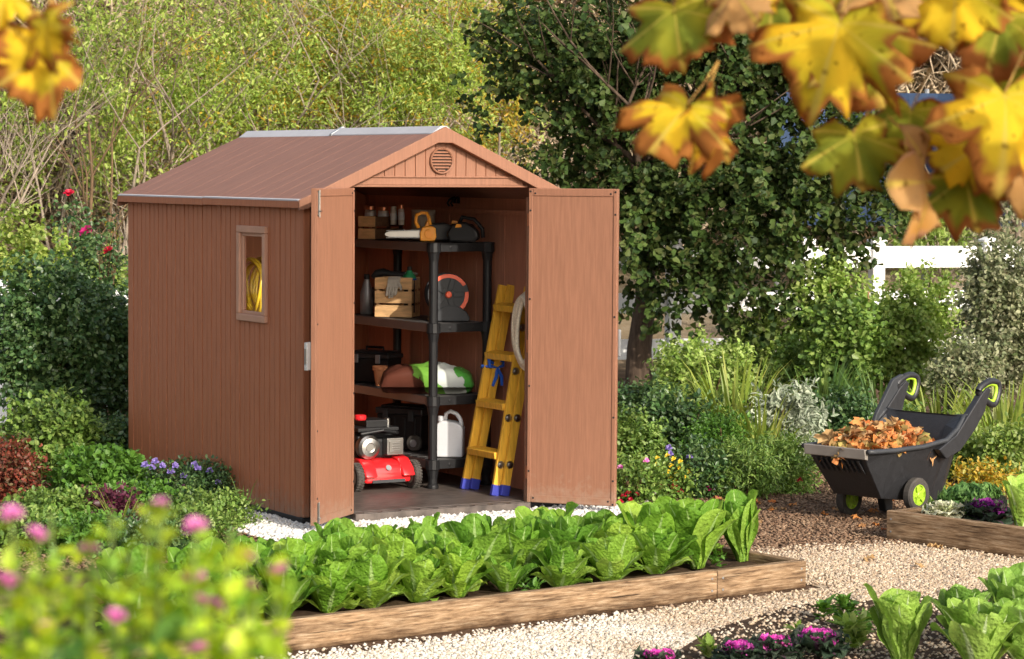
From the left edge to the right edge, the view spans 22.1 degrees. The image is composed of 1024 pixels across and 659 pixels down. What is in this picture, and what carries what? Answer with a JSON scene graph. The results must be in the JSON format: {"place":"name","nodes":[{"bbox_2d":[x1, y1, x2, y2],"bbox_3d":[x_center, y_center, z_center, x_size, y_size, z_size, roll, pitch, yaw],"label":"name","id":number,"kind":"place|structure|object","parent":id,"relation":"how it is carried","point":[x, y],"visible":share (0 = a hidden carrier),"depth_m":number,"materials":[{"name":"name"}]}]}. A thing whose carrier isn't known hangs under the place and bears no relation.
{"place":"outdoors","nodes":[
{"label":"outdoors","id":0,"kind":"place"},
{"bbox_2d":[0,0,1023,658],"bbox_3d":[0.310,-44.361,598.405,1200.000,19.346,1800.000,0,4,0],"label":"ground","id":1,"kind":"structure","parent":0,"point":[686,322],"depth_m":17.04,"materials":[{"name":"soil"}]},
{"bbox_2d":[0,431,51,501],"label":"bronze shrub","id":2,"kind":"object","parent":1,"relation":"on","point":[17,468],"visible":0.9,"depth_m":16.90,"materials":[{"name":"red plant"}]},
{"bbox_2d":[0,502,65,553],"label":"ground plant","id":3,"kind":"object","parent":1,"relation":"on","point":[23,523],"visible":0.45,"depth_m":14.70,"materials":[{"name":"green plant"}]},
{"bbox_2d":[0,198,75,289],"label":"yellow green bush","id":4,"kind":"object","parent":1,"relation":"on","point":[28,238],"visible":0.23,"depth_m":23.42,"materials":[{"name":"green plant"}]},
{"bbox_2d":[0,0,82,125],"bbox_3d":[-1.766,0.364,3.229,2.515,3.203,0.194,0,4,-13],"label":"maple tree","id":5,"kind":"object","parent":1,"relation":"on","point":[41,68],"visible":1,"depth_m":3.47,"materials":[{"name":"yellow plant"}]},
{"bbox_2d":[0,383,115,478],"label":"hedge shrub","id":6,"kind":"object","parent":1,"relation":"on","point":[60,423],"visible":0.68,"depth_m":18.11,"materials":[{"name":"green plant"}]},
{"bbox_2d":[0,480,115,528],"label":"ground plant","id":7,"kind":"object","parent":1,"relation":"on","point":[47,499],"visible":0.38,"depth_m":15.62,"materials":[{"name":"green plant"}]},
{"bbox_2d":[0,250,121,429],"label":"dark bush","id":8,"kind":"object","parent":1,"relation":"on","point":[45,336],"visible":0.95,"depth_m":19.44,"materials":[{"name":"green plant"}]},
{"bbox_2d":[0,26,136,229],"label":"bare tree","id":9,"kind":"object","parent":1,"relation":"on","point":[21,165],"visible":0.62,"depth_m":25.89,"materials":[{"name":"grey plant"}]},
{"bbox_2d":[0,0,147,258],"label":"leafy tree","id":10,"kind":"object","parent":1,"relation":"on","point":[30,111],"visible":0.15,"depth_m":28.63,"materials":[{"name":"green plant"}]},
{"bbox_2d":[19,504,139,558],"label":"ground plant","id":11,"kind":"object","parent":1,"relation":"on","point":[76,535],"visible":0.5,"depth_m":14.60,"materials":[{"name":"green plant"}]},
{"bbox_2d":[0,0,164,249],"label":"bare tree","id":12,"kind":"object","parent":1,"relation":"on","point":[38,190],"visible":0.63,"depth_m":27.13,"materials":[{"name":"grey plant"}]},
{"bbox_2d":[42,189,127,312],"bbox_3d":[-3.373,-0.144,21.207,0.824,1.984,0.704,1,4,16],"label":"rose bush","id":13,"kind":"object","parent":1,"relation":"on","point":[88,241],"visible":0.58,"depth_m":21.10,"materials":[{"name":"green plant"}]},
{"bbox_2d":[43,441,151,500],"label":"bright shrub","id":14,"kind":"object","parent":1,"relation":"on","point":[99,464],"visible":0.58,"depth_m":16.82,"materials":[{"name":"green plant"}]},
{"bbox_2d":[0,0,200,286],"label":"dry brush","id":15,"kind":"object","parent":1,"relation":"on","point":[57,185],"visible":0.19,"depth_m":30.81,"materials":[{"name":"plant"}]},
{"bbox_2d":[76,277,128,422],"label":"dark bush","id":16,"kind":"object","parent":1,"relation":"on","point":[118,365],"visible":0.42,"depth_m":19.80,"materials":[{"name":"green plant"}]},
{"bbox_2d":[75,480,144,519],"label":"maroon plant","id":17,"kind":"object","parent":1,"relation":"on","point":[114,495],"visible":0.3,"depth_m":15.76,"materials":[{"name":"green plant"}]},
{"bbox_2d":[1,0,291,263],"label":"bare tree","id":18,"kind":"object","parent":1,"relation":"on","point":[92,172],"visible":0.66,"depth_m":26.59,"materials":[{"name":"brown plant"}]},
{"bbox_2d":[94,508,198,558],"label":"ground plant","id":19,"kind":"object","parent":1,"relation":"on","point":[131,531],"visible":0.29,"depth_m":14.55,"materials":[{"name":"green plant"}]},
{"bbox_2d":[0,496,298,658],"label":"flowering shrub","id":20,"kind":"object","parent":1,"relation":"on","point":[199,634],"visible":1,"depth_m":2.16,"materials":[{"name":"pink plant"}]},
{"bbox_2d":[66,0,269,253],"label":"leafy tree","id":21,"kind":"object","parent":1,"relation":"on","point":[179,89],"visible":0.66,"depth_m":28.16,"materials":[{"name":"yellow plant"}]},
{"bbox_2d":[33,0,325,278],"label":"leafy tree","id":22,"kind":"object","parent":1,"relation":"on","point":[131,137],"visible":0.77,"depth_m":27.46,"materials":[{"name":"green plant"}]},
{"bbox_2d":[120,451,238,501],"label":"floss flower","id":23,"kind":"object","parent":1,"relation":"on","point":[195,473],"visible":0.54,"depth_m":16.65,"materials":[{"name":"green plant"}]},
{"bbox_2d":[56,0,313,184],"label":"bare tree","id":24,"kind":"object","parent":1,"relation":"on","point":[241,47],"visible":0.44,"depth_m":27.90,"materials":[{"name":"grey plant"}]},
{"bbox_2d":[150,501,246,548],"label":"ground plant","id":25,"kind":"object","parent":1,"relation":"on","point":[184,513],"visible":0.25,"depth_m":14.96,"materials":[{"name":"green plant"}]},
{"bbox_2d":[170,485,270,529],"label":"ground plant","id":26,"kind":"object","parent":1,"relation":"on","point":[234,502],"visible":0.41,"depth_m":15.77,"materials":[{"name":"green plant"}]},
{"bbox_2d":[6,0,505,251],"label":"dry brush","id":27,"kind":"object","parent":1,"relation":"on","point":[291,1],"visible":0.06,"depth_m":32.96,"materials":[{"name":"plant"}]},
{"bbox_2d":[159,0,452,167],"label":"leafy tree","id":28,"kind":"object","parent":1,"relation":"on","point":[266,88],"visible":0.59,"depth_m":28.79,"materials":[{"name":"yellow plant"}]},
{"bbox_2d":[117,126,620,525],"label":"garden shed","id":29,"kind":"structure","parent":1,"relation":"on","point":[269,399],"depth_m":16.53,"materials":[{"name":"brown plastic"}]},
{"bbox_2d":[236,225,267,323],"bbox_3d":[-1.619,-0.348,16.396,0.042,0.599,0.425,-2,4,-30],"label":"window","id":30,"kind":"structure","parent":29,"relation":"in","point":[242,231],"depth_m":16.44,"materials":[{"name":"beige plastic"}]},
{"bbox_2d":[304,188,354,525],"bbox_3d":[-1.082,0.150,15.658,0.084,1.988,0.655,2,4,19],"label":"door","id":31,"kind":"structure","parent":29,"relation":"in","point":[329,355],"depth_m":15.63,"materials":[{"name":"brown plastic"}]},
{"bbox_2d":[354,414,422,491],"bbox_3d":[-1.061,0.784,17.555,0.480,0.490,1.078,-2,4,-30],"label":"lawn mower","id":32,"kind":"object","parent":29,"relation":"in","point":[378,451],"visible":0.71,"depth_m":17.17,"materials":[{"name":"red paint"}]},
{"bbox_2d":[354,238,494,488],"bbox_3d":[-0.665,0.197,17.878,0.500,1.620,1.364,-2,4,-30],"label":"shelving unit","id":33,"kind":"object","parent":29,"relation":"in","point":[432,400],"visible":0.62,"depth_m":17.36,"materials":[{"name":"plastic"}]},
{"bbox_2d":[354,345,402,382],"bbox_3d":[-0.961,0.241,18.345,0.350,0.254,0.212,2,4,30],"label":"tool box","id":34,"kind":"object","parent":33,"relation":"on","point":[366,360],"visible":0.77,"depth_m":18.28,"materials":[{"name":"black plastic"}]},
{"bbox_2d":[375,276,419,316],"bbox_3d":[-0.786,-0.225,17.994,0.265,0.270,0.200,1,4,14],"label":"slatted crate","id":35,"kind":"object","parent":33,"relation":"on","point":[384,309],"visible":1,"depth_m":17.91,"materials":[{"name":"brown wood"}]},
{"bbox_2d":[375,403,438,450],"bbox_3d":[-0.729,0.665,17.943,0.390,0.300,0.284,2,4,28],"label":"wheeled tool chest","id":36,"kind":"object","parent":33,"relation":"on","point":[409,420],"visible":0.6,"depth_m":17.84,"materials":[{"name":"black plastic"}]},
{"bbox_2d":[379,361,473,393],"bbox_3d":[-0.570,0.315,17.574,0.640,0.203,0.380,0,4,-3],"label":"potting soil sack","id":37,"kind":"object","parent":33,"relation":"on","point":[407,379],"visible":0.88,"depth_m":17.41,"materials":[{"name":"plastic"}]},
{"bbox_2d":[424,272,469,320],"bbox_3d":[-0.436,-0.219,17.527,0.286,0.320,0.194,0,4,-10],"label":"hose reel","id":38,"kind":"object","parent":33,"relation":"on","point":[453,294],"visible":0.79,"depth_m":17.45,"materials":[{"name":"plastic"}]},
{"bbox_2d":[437,409,464,456],"bbox_3d":[-0.410,0.688,17.477,0.180,0.316,0.142,1,4,6],"label":"jerrycan","id":39,"kind":"object","parent":33,"relation":"on","point":[450,438],"visible":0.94,"depth_m":17.41,"materials":[{"name":"white plastic"}]},
{"bbox_2d":[460,284,524,495],"bbox_3d":[-0.065,0.390,17.099,0.367,1.351,0.463,-2,4,-30],"label":"step ladder","id":40,"kind":"object","parent":29,"relation":"in","point":[487,403],"visible":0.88,"depth_m":17.13,"materials":[{"name":"yellow plastic"}]},
{"bbox_2d":[525,188,620,506],"bbox_3d":[0.386,0.109,16.496,0.615,1.988,0.063,2,4,19],"label":"door","id":41,"kind":"structure","parent":29,"relation":"in","point":[573,344],"depth_m":16.47,"materials":[{"name":"brown plastic"}]},
{"bbox_2d":[252,0,500,129],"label":"leafy tree","id":42,"kind":"object","parent":1,"relation":"on","point":[342,25],"visible":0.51,"depth_m":29.47,"materials":[{"name":"green plant"}]},
{"bbox_2d":[0,546,805,658],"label":"raised bed","id":43,"kind":"object","parent":1,"relation":"on","point":[489,603],"visible":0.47,"depth_m":12.63,"materials":[{"name":"brown wood"}]},
{"bbox_2d":[84,544,176,607],"bbox_3d":[-1.707,1.144,11.825,0.451,0.395,0.483,1,4,2],"label":"lettuce","id":44,"kind":"object","parent":43,"relation":"on","point":[137,566],"visible":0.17,"depth_m":11.72,"materials":[{"name":"green plant"}]},
{"bbox_2d":[240,554,327,617],"bbox_3d":[-1.065,1.180,12.051,0.385,0.299,0.366,3,4,38],"label":"lettuce","id":45,"kind":"object","parent":43,"relation":"on","point":[301,591],"visible":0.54,"depth_m":12.00,"materials":[{"name":"green plant"}]},
{"bbox_2d":[271,536,337,607],"bbox_3d":[-1.024,1.141,12.370,0.477,0.345,0.479,-2,4,-30],"label":"lettuce","id":46,"kind":"object","parent":43,"relation":"on","point":[292,548],"visible":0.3,"depth_m":12.29,"materials":[{"name":"green plant"}]},
{"bbox_2d":[301,559,361,612],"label":"lettuce","id":47,"kind":"object","parent":43,"relation":"on","point":[334,594],"visible":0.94,"depth_m":12.16,"materials":[{"name":"green plant"}]},
{"bbox_2d":[302,527,390,590],"bbox_3d":[-0.834,1.138,12.515,0.511,0.329,0.432,-6,12,-31],"label":"lettuce","id":48,"kind":"object","parent":43,"relation":"on","point":[351,543],"visible":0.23,"depth_m":12.53,"materials":[{"name":"green plant"}]},
{"bbox_2d":[342,543,410,608],"bbox_3d":[-0.663,1.174,12.361,0.416,0.274,0.439,-4,7,31],"label":"lettuce","id":49,"kind":"object","parent":43,"relation":"on","point":[378,572],"visible":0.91,"depth_m":12.28,"materials":[{"name":"green plant"}]},
{"bbox_2d":[390,553,455,602],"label":"lettuce","id":50,"kind":"object","parent":43,"relation":"on","point":[421,582],"visible":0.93,"depth_m":12.46,"materials":[{"name":"green plant"}]},
{"bbox_2d":[429,539,495,597],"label":"lettuce","id":51,"kind":"object","parent":43,"relation":"on","point":[462,577],"visible":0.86,"depth_m":12.62,"materials":[{"name":"green plant"}]},
{"bbox_2d":[435,513,523,585],"bbox_3d":[-0.177,1.091,13.044,0.488,0.363,0.466,-1,0,4],"label":"lettuce","id":52,"kind":"object","parent":43,"relation":"on","point":[490,542],"visible":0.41,"depth_m":12.95,"materials":[{"name":"green plant"}]},
{"bbox_2d":[478,554,537,591],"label":"lettuce","id":53,"kind":"object","parent":43,"relation":"on","point":[508,575],"visible":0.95,"depth_m":12.77,"materials":[{"name":"green plant"}]},
{"bbox_2d":[491,515,550,576],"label":"lettuce","id":54,"kind":"object","parent":43,"relation":"on","point":[524,532],"visible":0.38,"depth_m":13.12,"materials":[{"name":"green plant"}]},
{"bbox_2d":[527,539,596,586],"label":"lettuce","id":55,"kind":"object","parent":43,"relation":"on","point":[559,565],"visible":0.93,"depth_m":12.90,"materials":[{"name":"green plant"}]},
{"bbox_2d":[537,511,604,565],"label":"lettuce","id":56,"kind":"object","parent":43,"relation":"on","point":[561,530],"visible":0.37,"depth_m":13.21,"materials":[{"name":"green plant"}]},
{"bbox_2d":[580,533,643,581],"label":"lettuce","id":57,"kind":"object","parent":43,"relation":"on","point":[613,558],"visible":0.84,"depth_m":13.05,"materials":[{"name":"green plant"}]},
{"bbox_2d":[601,496,690,542],"bbox_3d":[0.719,1.061,13.648,0.543,0.361,0.516,1,9,-9],"label":"lettuce","id":58,"kind":"object","parent":43,"relation":"on","point":[653,517],"visible":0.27,"depth_m":13.56,"materials":[{"name":"green plant"}]},
{"bbox_2d":[628,521,697,573],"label":"lettuce","id":59,"kind":"object","parent":43,"relation":"on","point":[662,553],"visible":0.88,"depth_m":13.36,"materials":[{"name":"green plant"}]},
{"bbox_2d":[661,497,737,568],"bbox_3d":[0.978,1.055,13.644,0.388,0.375,0.335,-6,4,-7],"label":"lettuce","id":60,"kind":"object","parent":43,"relation":"on","point":[702,519],"visible":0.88,"depth_m":13.56,"materials":[{"name":"green plant"}]},
{"bbox_2d":[719,489,760,561],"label":"lettuce","id":61,"kind":"object","parent":43,"relation":"on","point":[742,530],"visible":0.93,"depth_m":13.87,"materials":[{"name":"green plant"}]},
{"bbox_2d":[274,0,565,152],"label":"leafy tree","id":62,"kind":"object","parent":1,"relation":"on","point":[402,88],"visible":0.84,"depth_m":28.69,"materials":[{"name":"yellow plant"}]},
{"bbox_2d":[370,0,585,187],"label":"leafy tree","id":63,"kind":"object","parent":1,"relation":"on","point":[508,120],"visible":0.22,"depth_m":30.74,"materials":[{"name":"green plant"}]},
{"bbox_2d":[425,0,641,241],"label":"dry brush","id":64,"kind":"object","parent":1,"relation":"on","point":[556,3],"visible":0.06,"depth_m":33.83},
{"bbox_2d":[617,403,671,480],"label":"border shrub","id":65,"kind":"object","parent":1,"relation":"on","point":[631,436],"visible":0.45,"depth_m":18.29,"materials":[{"name":"green plant"}]},
{"bbox_2d":[617,446,674,503],"bbox_3d":[0.788,0.950,17.100,0.582,0.365,0.509,1,4,10],"label":"petunia","id":66,"kind":"object","parent":1,"relation":"on","point":[628,490],"visible":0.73,"depth_m":17.03,"materials":[{"name":"green plant"}]},
{"bbox_2d":[617,367,681,447],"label":"border shrub","id":67,"kind":"object","parent":1,"relation":"on","point":[632,397],"visible":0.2,"depth_m":20.30,"materials":[{"name":"green plant"}]},
{"bbox_2d":[640,450,704,499],"bbox_3d":[1.055,0.959,17.305,0.464,0.324,0.471,0,4,-3],"label":"snapdragon","id":68,"kind":"object","parent":1,"relation":"on","point":[682,491],"visible":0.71,"depth_m":17.22,"materials":[{"name":"green plant"}]},
{"bbox_2d":[443,0,912,394],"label":"evergreen tree","id":69,"kind":"object","parent":1,"relation":"on","point":[593,78],"visible":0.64,"depth_m":24.34,"materials":[{"name":"green plant"}]},
{"bbox_2d":[636,384,732,467],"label":"border shrub","id":70,"kind":"object","parent":1,"relation":"on","point":[678,415],"visible":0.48,"depth_m":18.78,"materials":[{"name":"green plant"}]},
{"bbox_2d":[663,430,747,498],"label":"pincushion flower","id":71,"kind":"object","parent":1,"relation":"on","point":[695,454],"visible":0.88,"depth_m":17.28,"materials":[{"name":"green plant"}]},
{"bbox_2d":[651,323,768,411],"bbox_3d":[1.585,0.401,21.603,0.970,0.924,0.815,3,4,32],"label":"border shrub","id":72,"kind":"object","parent":1,"relation":"on","point":[693,353],"visible":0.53,"depth_m":21.50,"materials":[{"name":"green plant"}]},
{"bbox_2d":[676,400,766,469],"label":"border shrub","id":73,"kind":"object","parent":1,"relation":"on","point":[727,426],"visible":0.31,"depth_m":18.43,"materials":[{"name":"green plant"}]},
{"bbox_2d":[650,342,820,433],"bbox_3d":[1.587,0.559,19.190,1.375,0.894,1.294,0,4,0],"label":"strap leaf plant","id":74,"kind":"object","parent":1,"relation":"on","point":[735,404],"visible":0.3,"depth_m":19.16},
{"bbox_2d":[695,426,786,499],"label":"border shrub","id":75,"kind":"object","parent":1,"relation":"on","point":[752,462],"visible":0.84,"depth_m":17.29,"materials":[{"name":"green plant"}]},
{"bbox_2d":[710,306,793,399],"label":"hedge bush","id":76,"kind":"object","parent":1,"relation":"on","point":[764,352],"visible":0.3,"depth_m":24.30,"materials":[{"name":"green plant"}]},
{"bbox_2d":[743,426,827,495],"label":"border shrub","id":77,"kind":"object","parent":1,"relation":"on","point":[793,461],"visible":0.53,"depth_m":17.57,"materials":[{"name":"green plant"}]},
{"bbox_2d":[741,377,838,470],"bbox_3d":[1.981,0.677,18.990,0.743,0.695,0.681,0,4,-13],"label":"silver bush","id":78,"kind":"object","parent":1,"relation":"on","point":[802,417],"visible":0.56,"depth_m":18.87,"materials":[{"name":"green plant"}]},
{"bbox_2d":[762,328,821,405],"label":"hedge bush","id":79,"kind":"object","parent":1,"relation":"on","point":[790,346],"visible":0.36,"depth_m":23.24,"materials":[{"name":"green plant"}]},
{"bbox_2d":[583,471,1009,556],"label":"mulch","id":80,"kind":"object","parent":1,"relation":"on","point":[811,521],"visible":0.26,"depth_m":16.16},
{"bbox_2d":[613,0,1023,252],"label":"maple tree","id":81,"kind":"object","parent":1,"relation":"on","point":[846,57],"visible":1,"depth_m":4.49,"materials":[{"name":"yellow plant"}]},
{"bbox_2d":[618,237,1022,359],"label":"white fence","id":82,"kind":"object","parent":1,"relation":"on","point":[901,256],"visible":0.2,"depth_m":26.87,"materials":[{"name":"paint"}]},
{"bbox_2d":[777,245,877,379],"bbox_3d":[2.904,-0.045,24.236,0.944,1.502,0.805,0,4,-12],"label":"hedge bush","id":83,"kind":"object","parent":1,"relation":"on","point":[822,288],"visible":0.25,"depth_m":24.12,"materials":[{"name":"green plant"}]},
{"bbox_2d":[799,377,879,433],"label":"border shrub","id":84,"kind":"object","parent":1,"relation":"on","point":[857,406],"visible":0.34,"depth_m":19.59,"materials":[{"name":"green plant"}]},
{"bbox_2d":[674,592,1010,658],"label":"planting soil","id":85,"kind":"structure","parent":1,"relation":"on","point":[695,654],"depth_m":12.24,"materials":[{"name":"soil"}]},
{"bbox_2d":[790,624,850,658],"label":"ornamental kale","id":86,"kind":"object","parent":85,"relation":"on","point":[819,640],"visible":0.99,"depth_m":11.54,"materials":[{"name":"green plant"}]},
{"bbox_2d":[679,587,1007,658],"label":"path gravel scatter","id":87,"kind":"object","parent":85,"relation":"on","point":[809,613],"visible":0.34,"depth_m":12.33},
{"bbox_2d":[863,583,933,658],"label":"lettuce","id":88,"kind":"object","parent":85,"relation":"on","point":[900,618],"visible":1,"depth_m":11.46,"materials":[{"name":"green plant"}]},
{"bbox_2d":[930,597,1019,658],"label":"lettuce","id":89,"kind":"object","parent":85,"relation":"on","point":[978,629],"visible":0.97,"depth_m":11.16,"materials":[{"name":"green plant"}]},
{"bbox_2d":[977,562,1023,603],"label":"lettuce","id":90,"kind":"object","parent":85,"relation":"on","point":[1004,582],"visible":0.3,"depth_m":12.19,"materials":[{"name":"green plant"}]},
{"bbox_2d":[983,596,1023,658],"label":"lettuce","id":91,"kind":"object","parent":85,"relation":"on","point":[1015,650],"visible":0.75,"depth_m":11.21,"materials":[{"name":"green plant"}]},
{"bbox_2d":[793,282,897,402],"bbox_3d":[2.904,0.190,22.895,0.826,1.200,0.812,3,4,34],"label":"hedge bush","id":92,"kind":"object","parent":1,"relation":"on","point":[841,330],"visible":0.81,"depth_m":22.72,"materials":[{"name":"green plant"}]},
{"bbox_2d":[801,372,1001,514],"bbox_3d":[2.425,0.745,16.474,1.281,0.870,0.684,-3,5,-44],"label":"wheelbarrow","id":93,"kind":"object","parent":1,"relation":"on","point":[912,477],"visible":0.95,"depth_m":16.26,"materials":[{"name":"black plastic"}]},
{"bbox_2d":[814,416,936,467],"bbox_3d":[2.255,0.696,16.312,0.876,0.297,0.680,-3,5,-44],"label":"leaf heap","id":94,"kind":"object","parent":93,"relation":"in","point":[895,432],"visible":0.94,"depth_m":16.17,"materials":[{"name":"plant"}]},
{"bbox_2d":[870,257,969,409],"bbox_3d":[3.542,0.069,23.238,1.066,1.411,1.004,1,4,16],"label":"hedge bush","id":95,"kind":"object","parent":1,"relation":"on","point":[913,328],"visible":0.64,"depth_m":23.01,"materials":[{"name":"green plant"}]},
{"bbox_2d":[896,37,962,92],"bbox_3d":[6.391,-3.661,33.155,6.292,4.423,5.613,0,4,0],"label":"dry brush","id":96,"kind":"object","parent":1,"relation":"on","point":[945,61],"visible":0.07,"depth_m":32.12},
{"bbox_2d":[881,193,1023,288],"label":"leafy tree","id":97,"kind":"object","parent":1,"relation":"on","point":[941,234],"visible":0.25,"depth_m":28.03,"materials":[{"name":"green plant"}]},
{"bbox_2d":[886,506,1023,557],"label":"raised bed","id":98,"kind":"object","parent":1,"relation":"on","point":[914,525],"visible":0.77,"depth_m":15.10,"materials":[{"name":"brown wood"}]},
{"bbox_2d":[960,495,1013,524],"bbox_3d":[2.787,1.059,15.351,0.381,0.160,0.372,0,4,0],"label":"ornamental kale","id":99,"kind":"object","parent":98,"relation":"on","point":[988,509],"visible":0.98,"depth_m":15.28,"materials":[{"name":"purple plant"}]},
{"bbox_2d":[921,326,1016,421],"bbox_3d":[3.718,0.432,21.396,0.784,0.911,0.701,0,4,1],"label":"hedge bush","id":100,"kind":"object","parent":1,"relation":"on","point":[966,362],"visible":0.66,"depth_m":21.29,"materials":[{"name":"green plant"}]},
{"bbox_2d":[937,369,1023,445],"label":"day lily","id":101,"kind":"object","parent":1,"relation":"on","point":[1000,409],"visible":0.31,"depth_m":19.25,"materials":[{"name":"green plant"}]},
{"bbox_2d":[944,454,1020,498],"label":"plant","id":102,"kind":"object","parent":1,"relation":"on","point":[988,475],"visible":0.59,"depth_m":17.40,"materials":[{"name":"yellow plant"}]},
{"bbox_2d":[945,211,1023,411],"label":"hedge bush","id":103,"kind":"object","parent":1,"relation":"on","point":[993,298],"visible":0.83,"depth_m":21.87,"materials":[{"name":"green plant"}]},
{"bbox_2d":[967,411,1023,488],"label":"plant","id":104,"kind":"object","parent":1,"relation":"on","point":[1009,444],"visible":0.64,"depth_m":17.91,"materials":[{"name":"green plant"}]},
{"bbox_2d":[254,540,1023,658],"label":"path gravel","id":105,"kind":"structure","parent":0,"point":[883,570],"depth_m":12.73,"materials":[{"name":"gravel"}]},
{"label":"pebble apron","id":106,"kind":"structure","parent":0,"visible":0},
{"bbox_2d":[231,503,640,540],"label":"white pebbles","id":107,"kind":"object","parent":106,"relation":"on","point":[278,527],"visible":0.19,"depth_m":15.92,"materials":[{"name":"gravel"}]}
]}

